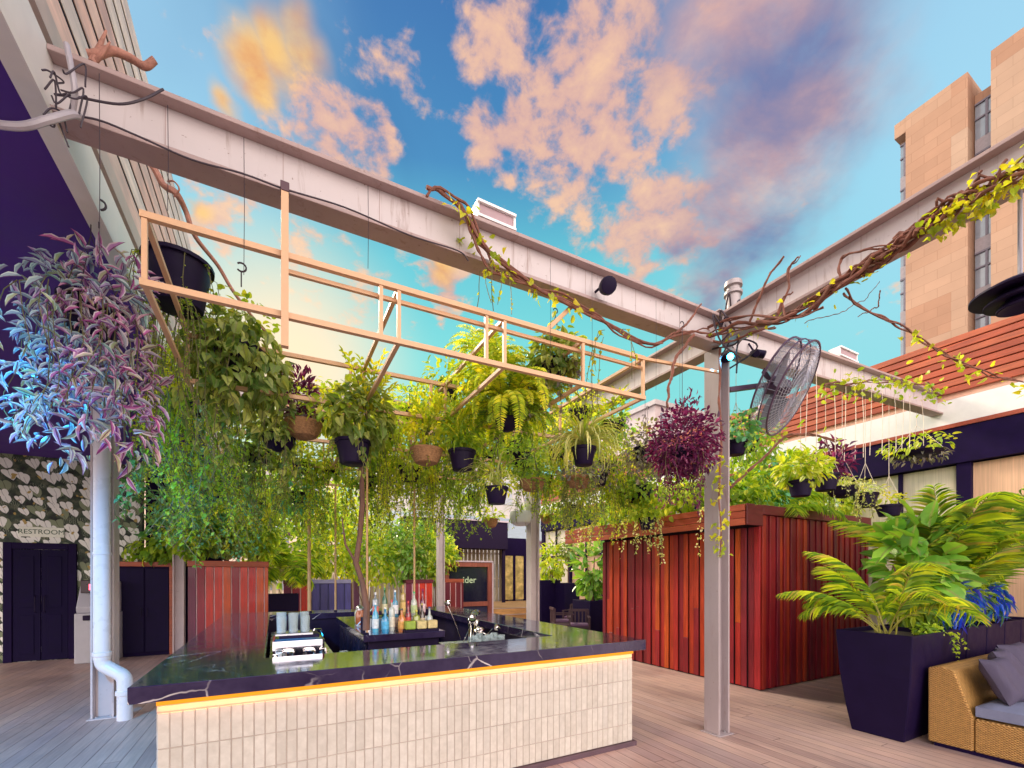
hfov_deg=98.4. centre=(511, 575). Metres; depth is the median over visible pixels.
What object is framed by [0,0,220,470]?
canopy
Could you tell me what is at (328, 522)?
hanging plant
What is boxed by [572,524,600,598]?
window
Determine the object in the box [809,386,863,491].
hanging plant
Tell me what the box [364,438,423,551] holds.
hanging plant
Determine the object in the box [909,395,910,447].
pale cord
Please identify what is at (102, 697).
steel column
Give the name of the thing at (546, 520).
hanging plant
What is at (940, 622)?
mixed shrub
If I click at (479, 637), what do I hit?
glass rack
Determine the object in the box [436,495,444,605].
steel column
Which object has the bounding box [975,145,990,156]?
window
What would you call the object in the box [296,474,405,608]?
tree
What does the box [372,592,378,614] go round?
bottle
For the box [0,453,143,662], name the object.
restroom wall
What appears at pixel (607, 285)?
loudspeaker
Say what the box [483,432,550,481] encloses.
hanging plant
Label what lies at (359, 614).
jar
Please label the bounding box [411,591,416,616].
bottle
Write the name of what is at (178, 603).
steel column
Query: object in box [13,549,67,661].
door
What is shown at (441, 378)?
hanging plant
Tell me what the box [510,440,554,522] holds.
hanging plant
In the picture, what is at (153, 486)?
dark wall
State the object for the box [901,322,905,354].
window
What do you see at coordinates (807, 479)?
hanging plant
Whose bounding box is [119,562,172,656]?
black cupboard
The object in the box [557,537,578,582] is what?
topiary plant
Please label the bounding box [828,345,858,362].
flood light
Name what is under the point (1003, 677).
pillow
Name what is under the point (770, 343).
roof beam
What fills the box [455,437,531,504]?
hanging plant
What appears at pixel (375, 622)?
bottle
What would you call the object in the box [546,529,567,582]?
window
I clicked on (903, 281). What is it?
window
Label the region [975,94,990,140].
window
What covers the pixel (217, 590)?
timber screen
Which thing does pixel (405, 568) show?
terrace shrub
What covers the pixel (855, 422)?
pale cord
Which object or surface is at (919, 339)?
hanging branch
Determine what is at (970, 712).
wicker sofa
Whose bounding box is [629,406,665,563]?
hanging plant
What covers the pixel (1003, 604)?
flowering plant
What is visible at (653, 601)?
timber shed
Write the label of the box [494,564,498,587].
window
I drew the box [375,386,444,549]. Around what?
hanging plant
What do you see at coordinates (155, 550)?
screen shrub
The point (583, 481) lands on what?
hanging plant
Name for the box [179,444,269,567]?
hanging plant
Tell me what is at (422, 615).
bottle
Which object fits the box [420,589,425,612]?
bottle
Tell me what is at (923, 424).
pale cord
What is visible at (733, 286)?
roof vent
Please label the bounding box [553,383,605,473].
hanging plant
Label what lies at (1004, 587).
mixed shrub
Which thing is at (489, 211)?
flood light
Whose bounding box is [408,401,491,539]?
hanging plant
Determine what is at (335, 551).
bamboo pole
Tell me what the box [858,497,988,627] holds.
broadleaf plant
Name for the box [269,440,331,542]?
hanging plant
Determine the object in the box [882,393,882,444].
pale cord
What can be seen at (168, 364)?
hanging plant
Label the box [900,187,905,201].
window
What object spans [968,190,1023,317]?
pendant lamp
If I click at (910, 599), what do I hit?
areca palm
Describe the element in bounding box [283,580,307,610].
timber screen
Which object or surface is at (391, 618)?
bottle
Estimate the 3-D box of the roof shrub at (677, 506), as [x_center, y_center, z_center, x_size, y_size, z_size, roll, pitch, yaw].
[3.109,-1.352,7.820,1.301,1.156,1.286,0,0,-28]
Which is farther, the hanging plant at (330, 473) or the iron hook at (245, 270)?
the hanging plant at (330, 473)
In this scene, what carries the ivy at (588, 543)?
attached to the timber shed
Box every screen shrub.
[121,515,192,569]
[160,487,228,561]
[195,496,258,560]
[226,500,286,563]
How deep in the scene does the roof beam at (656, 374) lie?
5.72 m
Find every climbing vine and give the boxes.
[426,185,709,415]
[688,144,1023,349]
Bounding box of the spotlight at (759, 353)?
[748,343,766,358]
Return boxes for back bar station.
[336,615,444,651]
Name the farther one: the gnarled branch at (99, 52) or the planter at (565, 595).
the planter at (565, 595)
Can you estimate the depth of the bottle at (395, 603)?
5.50 m
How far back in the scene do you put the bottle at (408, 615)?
5.40 m
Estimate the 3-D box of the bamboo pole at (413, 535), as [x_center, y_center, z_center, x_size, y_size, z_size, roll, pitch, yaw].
[-1.290,-0.628,5.833,0.050,2.596,0.048,0,0,-28]
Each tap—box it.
[313,628,324,652]
[439,600,499,644]
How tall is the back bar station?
1.060 m
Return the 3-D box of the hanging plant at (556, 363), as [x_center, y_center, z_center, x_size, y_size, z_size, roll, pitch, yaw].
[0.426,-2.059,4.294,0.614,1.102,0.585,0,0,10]
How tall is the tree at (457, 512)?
6.516 m
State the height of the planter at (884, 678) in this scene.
1.135 m
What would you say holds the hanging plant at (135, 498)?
hanging from the canopy
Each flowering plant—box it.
[937,580,995,634]
[971,577,1018,626]
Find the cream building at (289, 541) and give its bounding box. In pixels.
[144,468,337,593]
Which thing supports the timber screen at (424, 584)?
on the deck floor
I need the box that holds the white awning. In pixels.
[275,504,541,574]
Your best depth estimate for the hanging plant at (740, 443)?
4.99 m
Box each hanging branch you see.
[730,360,951,504]
[804,281,1023,397]
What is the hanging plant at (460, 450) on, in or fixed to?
hanging from the hanging rack at (283, 254)
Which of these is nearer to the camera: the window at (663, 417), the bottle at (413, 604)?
the bottle at (413, 604)
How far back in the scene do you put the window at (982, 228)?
29.07 m
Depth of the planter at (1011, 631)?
6.03 m
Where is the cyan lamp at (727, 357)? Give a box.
[721,352,733,362]
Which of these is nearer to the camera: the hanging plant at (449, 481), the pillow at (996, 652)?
the pillow at (996, 652)
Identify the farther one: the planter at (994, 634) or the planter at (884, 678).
the planter at (994, 634)
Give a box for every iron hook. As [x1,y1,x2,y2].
[98,199,106,227]
[237,262,246,286]
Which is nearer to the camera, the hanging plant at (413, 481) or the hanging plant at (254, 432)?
the hanging plant at (254, 432)
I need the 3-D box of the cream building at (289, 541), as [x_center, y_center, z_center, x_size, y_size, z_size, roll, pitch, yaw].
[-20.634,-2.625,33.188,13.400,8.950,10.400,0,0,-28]
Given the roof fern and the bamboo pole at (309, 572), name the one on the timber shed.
the roof fern
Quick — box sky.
[127,0,1023,576]
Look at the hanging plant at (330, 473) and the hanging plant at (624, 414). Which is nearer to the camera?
the hanging plant at (624, 414)
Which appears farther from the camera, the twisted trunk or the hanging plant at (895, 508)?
the hanging plant at (895, 508)
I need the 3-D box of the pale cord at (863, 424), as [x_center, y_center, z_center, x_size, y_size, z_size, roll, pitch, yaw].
[4.889,-2.207,6.152,0.022,1.125,0.043,0,0,1]
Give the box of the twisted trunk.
[341,467,369,629]
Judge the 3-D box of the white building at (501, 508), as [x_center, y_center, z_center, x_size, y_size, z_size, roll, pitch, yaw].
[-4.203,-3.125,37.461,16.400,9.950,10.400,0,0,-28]
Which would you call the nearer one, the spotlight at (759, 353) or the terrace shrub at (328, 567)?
the spotlight at (759, 353)
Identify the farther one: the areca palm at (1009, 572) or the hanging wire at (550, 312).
the areca palm at (1009, 572)
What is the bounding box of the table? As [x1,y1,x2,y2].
[552,622,568,625]
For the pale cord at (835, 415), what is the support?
hanging from the roof beam at (770, 343)
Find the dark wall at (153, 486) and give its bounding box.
[146,472,222,643]
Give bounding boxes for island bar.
[127,606,645,767]
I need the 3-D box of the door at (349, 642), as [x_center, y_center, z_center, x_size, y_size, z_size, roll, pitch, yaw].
[-2.208,1.120,6.061,0.020,0.660,2.270,0,0,-28]
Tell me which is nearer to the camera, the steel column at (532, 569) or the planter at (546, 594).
the steel column at (532, 569)
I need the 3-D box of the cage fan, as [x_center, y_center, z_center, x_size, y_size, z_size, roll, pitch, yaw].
[3.051,-2.123,4.978,1.110,0.994,0.712,0,0,-36]
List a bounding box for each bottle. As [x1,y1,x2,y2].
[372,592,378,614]
[372,603,378,632]
[381,607,388,632]
[382,588,387,616]
[389,599,394,630]
[393,590,397,616]
[398,608,405,631]
[400,585,405,615]
[405,601,410,620]
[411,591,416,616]
[413,610,419,620]
[419,603,424,619]
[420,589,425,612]
[426,607,432,619]
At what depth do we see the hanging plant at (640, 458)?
5.78 m
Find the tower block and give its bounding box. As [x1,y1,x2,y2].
[894,27,1023,354]
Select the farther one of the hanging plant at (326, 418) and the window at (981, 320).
the window at (981, 320)
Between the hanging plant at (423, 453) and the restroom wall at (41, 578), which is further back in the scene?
the restroom wall at (41, 578)
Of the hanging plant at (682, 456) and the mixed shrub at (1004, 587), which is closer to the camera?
the hanging plant at (682, 456)
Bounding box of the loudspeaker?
[594,276,616,295]
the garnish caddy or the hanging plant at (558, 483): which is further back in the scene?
the hanging plant at (558, 483)
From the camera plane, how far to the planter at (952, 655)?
5.16 m
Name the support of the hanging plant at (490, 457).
hanging from the hanging rack at (283, 254)
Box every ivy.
[577,526,594,558]
[617,519,638,551]
[695,507,703,555]
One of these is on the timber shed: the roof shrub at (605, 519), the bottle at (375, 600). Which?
the roof shrub at (605, 519)
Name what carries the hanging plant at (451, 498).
hanging from the hanging rack at (283, 254)
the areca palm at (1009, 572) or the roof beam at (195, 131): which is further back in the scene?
the areca palm at (1009, 572)
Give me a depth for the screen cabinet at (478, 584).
16.54 m
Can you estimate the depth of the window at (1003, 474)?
6.92 m
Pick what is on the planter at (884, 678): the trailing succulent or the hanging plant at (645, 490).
the trailing succulent
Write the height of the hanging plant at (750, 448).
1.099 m
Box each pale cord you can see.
[805,358,807,440]
[816,371,816,458]
[833,367,835,460]
[844,386,845,460]
[855,385,855,454]
[861,377,863,456]
[869,381,871,454]
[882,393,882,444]
[901,393,903,449]
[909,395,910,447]
[921,399,923,445]
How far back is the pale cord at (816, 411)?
5.59 m
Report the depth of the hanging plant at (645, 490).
6.48 m
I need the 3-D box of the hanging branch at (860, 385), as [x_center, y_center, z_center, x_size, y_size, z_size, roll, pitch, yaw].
[4.719,-1.953,6.023,4.141,2.133,0.684,0,0,-18]
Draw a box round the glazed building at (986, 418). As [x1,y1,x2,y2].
[541,313,1023,625]
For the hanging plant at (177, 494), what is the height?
2.163 m
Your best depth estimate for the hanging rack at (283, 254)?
3.27 m
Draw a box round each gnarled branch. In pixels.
[86,29,157,71]
[149,166,265,330]
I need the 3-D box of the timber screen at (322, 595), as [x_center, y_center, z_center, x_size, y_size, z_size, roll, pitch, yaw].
[-5.808,0.936,14.167,1.157,1.628,0.540,0,0,-28]
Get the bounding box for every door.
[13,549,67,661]
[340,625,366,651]
[505,538,525,600]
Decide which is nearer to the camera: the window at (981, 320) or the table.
the table
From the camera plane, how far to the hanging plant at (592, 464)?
7.04 m
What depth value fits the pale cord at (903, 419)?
6.72 m
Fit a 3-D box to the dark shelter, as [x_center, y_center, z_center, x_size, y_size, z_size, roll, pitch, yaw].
[-2.684,-0.460,21.022,5.192,4.420,1.110,0,0,-28]
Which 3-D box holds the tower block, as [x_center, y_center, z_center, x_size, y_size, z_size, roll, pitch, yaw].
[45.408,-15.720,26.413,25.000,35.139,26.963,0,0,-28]
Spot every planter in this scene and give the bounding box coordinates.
[268,593,298,611]
[539,580,559,622]
[555,583,579,621]
[573,599,602,631]
[836,625,949,742]
[884,623,965,662]
[958,623,985,658]
[967,621,1003,653]
[992,619,1020,644]
[993,616,1023,642]
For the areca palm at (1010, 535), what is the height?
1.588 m
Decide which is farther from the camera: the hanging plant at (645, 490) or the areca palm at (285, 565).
the areca palm at (285, 565)
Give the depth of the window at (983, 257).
29.07 m
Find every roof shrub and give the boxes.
[596,496,642,533]
[613,478,678,530]
[651,472,703,526]
[694,454,780,519]
[731,466,801,506]
[765,488,827,510]
[807,477,868,516]
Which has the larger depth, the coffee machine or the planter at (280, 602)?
the planter at (280, 602)
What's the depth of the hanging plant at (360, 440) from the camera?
4.10 m
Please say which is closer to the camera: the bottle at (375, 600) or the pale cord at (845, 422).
the bottle at (375, 600)
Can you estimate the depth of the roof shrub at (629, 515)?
8.42 m
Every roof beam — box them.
[47,43,720,351]
[193,376,484,435]
[440,446,503,485]
[538,325,717,439]
[718,325,942,416]
[722,127,1023,344]
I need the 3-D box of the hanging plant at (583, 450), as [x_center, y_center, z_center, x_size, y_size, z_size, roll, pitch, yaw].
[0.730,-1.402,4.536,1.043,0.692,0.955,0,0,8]
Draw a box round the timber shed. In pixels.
[565,503,870,689]
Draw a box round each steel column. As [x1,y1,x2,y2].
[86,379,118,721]
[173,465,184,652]
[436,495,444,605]
[526,447,538,620]
[700,346,733,737]
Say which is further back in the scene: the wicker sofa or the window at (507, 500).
the window at (507, 500)
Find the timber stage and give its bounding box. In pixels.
[494,601,525,618]
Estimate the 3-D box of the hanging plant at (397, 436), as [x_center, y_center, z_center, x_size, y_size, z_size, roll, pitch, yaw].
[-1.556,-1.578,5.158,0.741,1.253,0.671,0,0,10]
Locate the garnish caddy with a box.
[402,619,438,632]
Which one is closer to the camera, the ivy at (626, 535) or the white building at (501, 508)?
the ivy at (626, 535)
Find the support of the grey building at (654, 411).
on the ground
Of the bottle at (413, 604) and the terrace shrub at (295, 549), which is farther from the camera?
the terrace shrub at (295, 549)
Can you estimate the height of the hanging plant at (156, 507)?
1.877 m
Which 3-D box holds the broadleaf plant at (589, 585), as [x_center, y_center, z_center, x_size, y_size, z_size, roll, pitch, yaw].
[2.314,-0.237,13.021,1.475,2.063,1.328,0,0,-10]
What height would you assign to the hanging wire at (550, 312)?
0.834 m
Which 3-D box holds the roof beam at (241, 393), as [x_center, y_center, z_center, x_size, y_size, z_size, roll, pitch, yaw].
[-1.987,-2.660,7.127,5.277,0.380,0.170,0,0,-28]
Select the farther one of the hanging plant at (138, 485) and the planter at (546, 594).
the planter at (546, 594)
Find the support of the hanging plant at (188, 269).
hanging from the hanging rack at (283, 254)
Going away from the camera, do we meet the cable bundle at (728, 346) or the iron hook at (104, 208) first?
the iron hook at (104, 208)
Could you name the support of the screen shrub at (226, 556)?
in the timber screen at (217, 590)
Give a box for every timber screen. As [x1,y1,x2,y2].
[187,561,268,641]
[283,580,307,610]
[311,579,350,610]
[402,579,432,606]
[445,579,463,607]
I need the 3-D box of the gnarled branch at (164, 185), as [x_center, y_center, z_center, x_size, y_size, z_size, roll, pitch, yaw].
[-2.474,-2.729,3.694,0.281,1.075,0.959,0,0,37]
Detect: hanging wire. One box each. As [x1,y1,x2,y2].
[99,73,99,268]
[167,105,168,210]
[243,137,244,274]
[368,206,368,247]
[550,259,550,357]
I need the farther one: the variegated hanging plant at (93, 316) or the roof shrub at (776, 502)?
the roof shrub at (776, 502)
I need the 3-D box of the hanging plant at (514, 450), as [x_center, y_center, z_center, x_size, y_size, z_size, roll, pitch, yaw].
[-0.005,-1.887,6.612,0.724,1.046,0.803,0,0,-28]
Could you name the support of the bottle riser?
on the back bar station
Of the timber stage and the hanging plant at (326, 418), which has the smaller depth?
the hanging plant at (326, 418)
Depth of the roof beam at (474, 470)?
10.84 m
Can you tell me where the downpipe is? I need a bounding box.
[92,376,132,720]
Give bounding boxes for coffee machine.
[273,631,326,656]
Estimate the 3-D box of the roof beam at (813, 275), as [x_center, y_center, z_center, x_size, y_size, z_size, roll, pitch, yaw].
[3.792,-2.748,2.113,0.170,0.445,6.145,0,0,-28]
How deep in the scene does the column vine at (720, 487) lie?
4.71 m
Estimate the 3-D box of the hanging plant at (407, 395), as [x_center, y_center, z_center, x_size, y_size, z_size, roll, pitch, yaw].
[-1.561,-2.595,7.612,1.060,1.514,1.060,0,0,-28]
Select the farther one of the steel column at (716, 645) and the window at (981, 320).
the window at (981, 320)
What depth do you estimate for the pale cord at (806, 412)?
5.48 m
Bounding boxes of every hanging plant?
[0,224,174,491]
[112,390,214,528]
[115,241,227,461]
[119,442,200,543]
[136,329,240,485]
[142,446,213,542]
[145,365,261,569]
[171,284,300,489]
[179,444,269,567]
[216,470,288,540]
[223,422,294,547]
[245,409,302,493]
[248,407,302,476]
[263,451,327,540]
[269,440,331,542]
[279,364,324,440]
[285,491,350,559]
[289,376,349,485]
[300,344,399,480]
[301,443,358,548]
[327,411,390,510]
[340,467,393,550]
[353,393,409,490]
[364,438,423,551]
[368,383,445,527]
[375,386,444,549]
[393,381,448,464]
[401,389,455,476]
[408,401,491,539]
[415,355,474,466]
[416,452,471,533]
[429,391,505,472]
[439,329,584,456]
[444,318,528,403]
[446,473,492,518]
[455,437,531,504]
[460,429,513,492]
[475,507,506,527]
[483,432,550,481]
[490,430,532,483]
[501,498,542,531]
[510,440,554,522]
[510,454,577,500]
[521,393,566,452]
[525,308,587,416]
[525,423,579,526]
[535,404,633,475]
[539,499,561,540]
[540,488,609,533]
[552,461,607,546]
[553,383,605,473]
[561,424,620,504]
[566,416,629,546]
[574,430,646,516]
[592,384,638,475]
[602,419,648,509]
[618,388,665,484]
[622,416,668,510]
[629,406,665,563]
[644,321,725,519]
[730,403,765,478]
[730,413,787,478]
[747,446,803,492]
[770,387,838,497]
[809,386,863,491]
[814,390,869,511]
[850,396,890,524]
[874,477,909,516]
[875,411,961,468]
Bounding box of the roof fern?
[780,492,849,522]
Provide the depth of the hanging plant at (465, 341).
5.28 m
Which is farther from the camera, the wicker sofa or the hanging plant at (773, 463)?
the hanging plant at (773, 463)
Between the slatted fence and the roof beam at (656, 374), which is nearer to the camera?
the roof beam at (656, 374)
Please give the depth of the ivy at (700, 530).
6.86 m
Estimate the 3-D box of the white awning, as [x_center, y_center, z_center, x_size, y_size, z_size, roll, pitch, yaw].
[-2.545,-0.950,24.847,21.000,5.400,3.832,0,0,-28]
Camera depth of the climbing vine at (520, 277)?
3.58 m
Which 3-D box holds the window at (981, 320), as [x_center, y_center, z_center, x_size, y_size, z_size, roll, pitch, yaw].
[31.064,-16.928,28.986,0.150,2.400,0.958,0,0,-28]
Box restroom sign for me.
[18,526,64,537]
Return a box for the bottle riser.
[361,615,425,631]
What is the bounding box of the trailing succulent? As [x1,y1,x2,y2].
[909,622,969,661]
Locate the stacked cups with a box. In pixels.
[275,611,312,635]
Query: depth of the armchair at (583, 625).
12.17 m
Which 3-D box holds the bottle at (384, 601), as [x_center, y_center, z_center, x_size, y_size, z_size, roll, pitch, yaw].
[-1.591,0.334,5.517,0.071,0.371,0.069,0,0,-28]
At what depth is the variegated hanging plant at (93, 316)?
2.89 m
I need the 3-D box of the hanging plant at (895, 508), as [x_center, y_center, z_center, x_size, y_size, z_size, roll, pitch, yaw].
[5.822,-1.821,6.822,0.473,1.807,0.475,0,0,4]
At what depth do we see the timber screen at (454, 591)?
15.46 m
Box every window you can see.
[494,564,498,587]
[499,481,511,504]
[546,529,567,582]
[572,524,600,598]
[660,413,672,434]
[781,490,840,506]
[855,466,955,625]
[900,142,905,177]
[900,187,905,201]
[900,277,905,311]
[901,255,905,266]
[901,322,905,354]
[973,455,1023,616]
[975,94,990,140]
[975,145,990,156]
[975,214,990,239]
[975,246,990,289]
[975,314,990,328]
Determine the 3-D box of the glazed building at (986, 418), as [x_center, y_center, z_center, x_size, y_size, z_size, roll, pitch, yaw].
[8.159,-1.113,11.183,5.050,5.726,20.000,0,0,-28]
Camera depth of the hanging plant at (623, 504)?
6.65 m
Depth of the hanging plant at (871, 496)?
6.38 m
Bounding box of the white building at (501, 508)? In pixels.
[354,459,554,603]
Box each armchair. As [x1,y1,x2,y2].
[549,607,573,622]
[562,604,572,618]
[568,609,590,629]
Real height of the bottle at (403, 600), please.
0.403 m
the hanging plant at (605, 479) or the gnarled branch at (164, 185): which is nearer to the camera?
the gnarled branch at (164, 185)
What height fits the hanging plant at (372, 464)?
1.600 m
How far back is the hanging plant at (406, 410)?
6.11 m
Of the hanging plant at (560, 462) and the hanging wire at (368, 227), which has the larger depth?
the hanging plant at (560, 462)
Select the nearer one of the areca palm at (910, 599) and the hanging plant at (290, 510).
the areca palm at (910, 599)
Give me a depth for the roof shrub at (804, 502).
7.85 m
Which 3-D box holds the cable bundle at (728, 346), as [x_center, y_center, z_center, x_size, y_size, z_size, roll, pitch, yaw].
[2.304,-2.620,4.803,0.556,0.850,0.492,0,0,-28]
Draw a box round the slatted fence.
[247,531,541,608]
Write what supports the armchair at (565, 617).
on the deck floor
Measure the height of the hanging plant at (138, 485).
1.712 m
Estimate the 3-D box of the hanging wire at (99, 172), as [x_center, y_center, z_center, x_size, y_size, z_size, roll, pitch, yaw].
[-2.203,-2.162,2.359,0.007,1.042,0.004,0,0,-28]
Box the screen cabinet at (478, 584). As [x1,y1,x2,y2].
[445,560,493,612]
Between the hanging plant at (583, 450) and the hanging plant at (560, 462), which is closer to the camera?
the hanging plant at (583, 450)
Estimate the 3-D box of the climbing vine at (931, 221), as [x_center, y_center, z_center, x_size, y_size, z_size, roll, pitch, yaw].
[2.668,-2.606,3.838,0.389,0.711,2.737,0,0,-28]
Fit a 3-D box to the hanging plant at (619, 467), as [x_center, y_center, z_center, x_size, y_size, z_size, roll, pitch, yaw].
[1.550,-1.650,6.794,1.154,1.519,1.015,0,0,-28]
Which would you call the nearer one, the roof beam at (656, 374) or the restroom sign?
the roof beam at (656, 374)
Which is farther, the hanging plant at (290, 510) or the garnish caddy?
the hanging plant at (290, 510)
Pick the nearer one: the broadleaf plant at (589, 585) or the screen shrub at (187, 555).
the screen shrub at (187, 555)
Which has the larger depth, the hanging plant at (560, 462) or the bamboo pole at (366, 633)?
the hanging plant at (560, 462)
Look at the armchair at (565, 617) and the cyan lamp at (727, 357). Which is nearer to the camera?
the cyan lamp at (727, 357)
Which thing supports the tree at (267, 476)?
on the deck floor
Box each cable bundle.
[0,41,468,260]
[712,292,757,372]
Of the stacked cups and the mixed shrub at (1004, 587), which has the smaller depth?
the stacked cups
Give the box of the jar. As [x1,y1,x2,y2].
[355,606,363,624]
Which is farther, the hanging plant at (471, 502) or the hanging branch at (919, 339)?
the hanging plant at (471, 502)
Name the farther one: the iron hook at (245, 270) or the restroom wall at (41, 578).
the restroom wall at (41, 578)
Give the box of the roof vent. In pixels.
[724,277,742,307]
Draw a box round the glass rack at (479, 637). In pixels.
[468,632,504,641]
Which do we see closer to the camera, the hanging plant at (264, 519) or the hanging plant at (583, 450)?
the hanging plant at (583, 450)
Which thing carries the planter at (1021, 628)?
on the deck floor
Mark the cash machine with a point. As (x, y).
(82, 635)
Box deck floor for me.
[0,604,1020,767]
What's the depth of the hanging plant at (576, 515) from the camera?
8.12 m
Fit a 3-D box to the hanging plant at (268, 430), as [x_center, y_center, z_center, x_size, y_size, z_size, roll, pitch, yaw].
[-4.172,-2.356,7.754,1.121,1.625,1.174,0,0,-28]
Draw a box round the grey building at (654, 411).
[567,399,703,472]
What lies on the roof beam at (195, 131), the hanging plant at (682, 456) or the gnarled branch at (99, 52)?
the gnarled branch at (99, 52)
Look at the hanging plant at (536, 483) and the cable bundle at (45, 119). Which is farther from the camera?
the hanging plant at (536, 483)
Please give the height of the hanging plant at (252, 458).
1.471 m
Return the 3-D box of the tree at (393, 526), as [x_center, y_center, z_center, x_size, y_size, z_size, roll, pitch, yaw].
[-4.099,-0.699,18.772,3.513,4.898,3.773,0,0,-28]
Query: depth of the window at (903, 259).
32.39 m
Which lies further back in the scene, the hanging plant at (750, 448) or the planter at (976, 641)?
the hanging plant at (750, 448)
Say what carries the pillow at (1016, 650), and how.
on the wicker sofa
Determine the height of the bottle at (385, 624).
0.297 m
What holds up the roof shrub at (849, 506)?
on the timber shed
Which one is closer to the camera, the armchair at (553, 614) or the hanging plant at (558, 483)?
the hanging plant at (558, 483)
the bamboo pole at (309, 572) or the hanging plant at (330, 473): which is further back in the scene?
the bamboo pole at (309, 572)
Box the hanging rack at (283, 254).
[139,180,718,491]
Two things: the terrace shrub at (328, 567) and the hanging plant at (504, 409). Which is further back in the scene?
the terrace shrub at (328, 567)
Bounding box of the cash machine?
[74,580,122,663]
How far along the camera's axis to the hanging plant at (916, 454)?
7.12 m
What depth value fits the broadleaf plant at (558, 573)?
15.23 m
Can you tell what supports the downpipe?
on the deck floor
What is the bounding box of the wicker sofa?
[928,654,1023,767]
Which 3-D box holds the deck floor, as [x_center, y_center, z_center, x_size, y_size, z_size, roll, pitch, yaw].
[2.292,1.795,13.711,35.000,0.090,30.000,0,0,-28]
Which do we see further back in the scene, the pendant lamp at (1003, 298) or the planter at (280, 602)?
the planter at (280, 602)
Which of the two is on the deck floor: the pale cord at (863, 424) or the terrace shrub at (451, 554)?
the terrace shrub at (451, 554)
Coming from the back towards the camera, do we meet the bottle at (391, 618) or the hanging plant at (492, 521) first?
the hanging plant at (492, 521)
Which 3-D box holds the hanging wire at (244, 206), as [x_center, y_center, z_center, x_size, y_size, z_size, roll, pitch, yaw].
[-1.620,-2.235,2.671,0.007,0.832,0.004,0,0,-28]
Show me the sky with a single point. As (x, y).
(683, 149)
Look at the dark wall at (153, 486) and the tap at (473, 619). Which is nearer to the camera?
the tap at (473, 619)
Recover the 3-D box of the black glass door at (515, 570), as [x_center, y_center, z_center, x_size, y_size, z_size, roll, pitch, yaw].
[0.103,-0.327,23.260,1.416,3.294,0.100,0,0,-28]
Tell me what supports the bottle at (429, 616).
on the back bar station
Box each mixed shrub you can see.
[886,562,953,628]
[985,572,1008,620]
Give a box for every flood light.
[472,197,515,230]
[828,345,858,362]
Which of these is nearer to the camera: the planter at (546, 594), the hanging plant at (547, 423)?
the hanging plant at (547, 423)
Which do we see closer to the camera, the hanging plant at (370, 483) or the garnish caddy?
the garnish caddy
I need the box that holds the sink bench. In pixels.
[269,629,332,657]
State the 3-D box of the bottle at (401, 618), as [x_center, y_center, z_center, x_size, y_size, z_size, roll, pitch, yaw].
[-1.326,0.532,5.312,0.095,0.276,0.092,0,0,-28]
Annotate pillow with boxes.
[978,657,1023,705]
[987,647,1023,676]
[996,642,1023,665]
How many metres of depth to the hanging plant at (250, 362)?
3.75 m
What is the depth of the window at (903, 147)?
32.39 m
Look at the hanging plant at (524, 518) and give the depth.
8.26 m
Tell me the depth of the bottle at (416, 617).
5.36 m
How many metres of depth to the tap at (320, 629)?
5.21 m
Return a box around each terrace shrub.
[262,521,330,592]
[292,507,364,582]
[336,524,402,608]
[383,517,435,592]
[405,529,463,605]
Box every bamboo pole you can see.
[307,471,311,611]
[334,482,336,610]
[365,411,368,634]
[413,432,414,590]
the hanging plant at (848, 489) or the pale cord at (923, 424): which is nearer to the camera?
the hanging plant at (848, 489)
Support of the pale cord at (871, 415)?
hanging from the roof beam at (770, 343)
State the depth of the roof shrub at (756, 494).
6.95 m
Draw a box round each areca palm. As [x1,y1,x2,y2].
[245,537,326,591]
[775,551,991,633]
[828,483,1023,589]
[849,488,1023,584]
[870,498,1023,579]
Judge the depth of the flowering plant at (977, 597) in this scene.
5.24 m
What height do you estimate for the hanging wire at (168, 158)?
0.597 m
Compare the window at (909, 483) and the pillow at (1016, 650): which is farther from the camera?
the window at (909, 483)
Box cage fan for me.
[730,336,820,435]
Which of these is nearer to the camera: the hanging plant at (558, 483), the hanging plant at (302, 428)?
the hanging plant at (302, 428)
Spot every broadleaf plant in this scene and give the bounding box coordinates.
[539,540,567,582]
[564,536,604,600]
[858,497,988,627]
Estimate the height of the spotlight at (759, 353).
0.236 m
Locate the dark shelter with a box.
[398,515,508,602]
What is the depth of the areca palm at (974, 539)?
5.18 m
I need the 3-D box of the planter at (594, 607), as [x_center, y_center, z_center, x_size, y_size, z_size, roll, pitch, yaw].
[2.374,1.230,13.000,0.840,1.040,0.840,0,0,-28]
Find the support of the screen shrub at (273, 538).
in the timber screen at (217, 590)
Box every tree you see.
[218,431,331,541]
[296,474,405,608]
[373,501,452,575]
[424,508,474,556]
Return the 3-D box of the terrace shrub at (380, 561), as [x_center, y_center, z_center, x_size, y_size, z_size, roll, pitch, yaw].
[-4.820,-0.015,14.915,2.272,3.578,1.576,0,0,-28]
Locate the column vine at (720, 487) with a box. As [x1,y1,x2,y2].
[706,347,732,557]

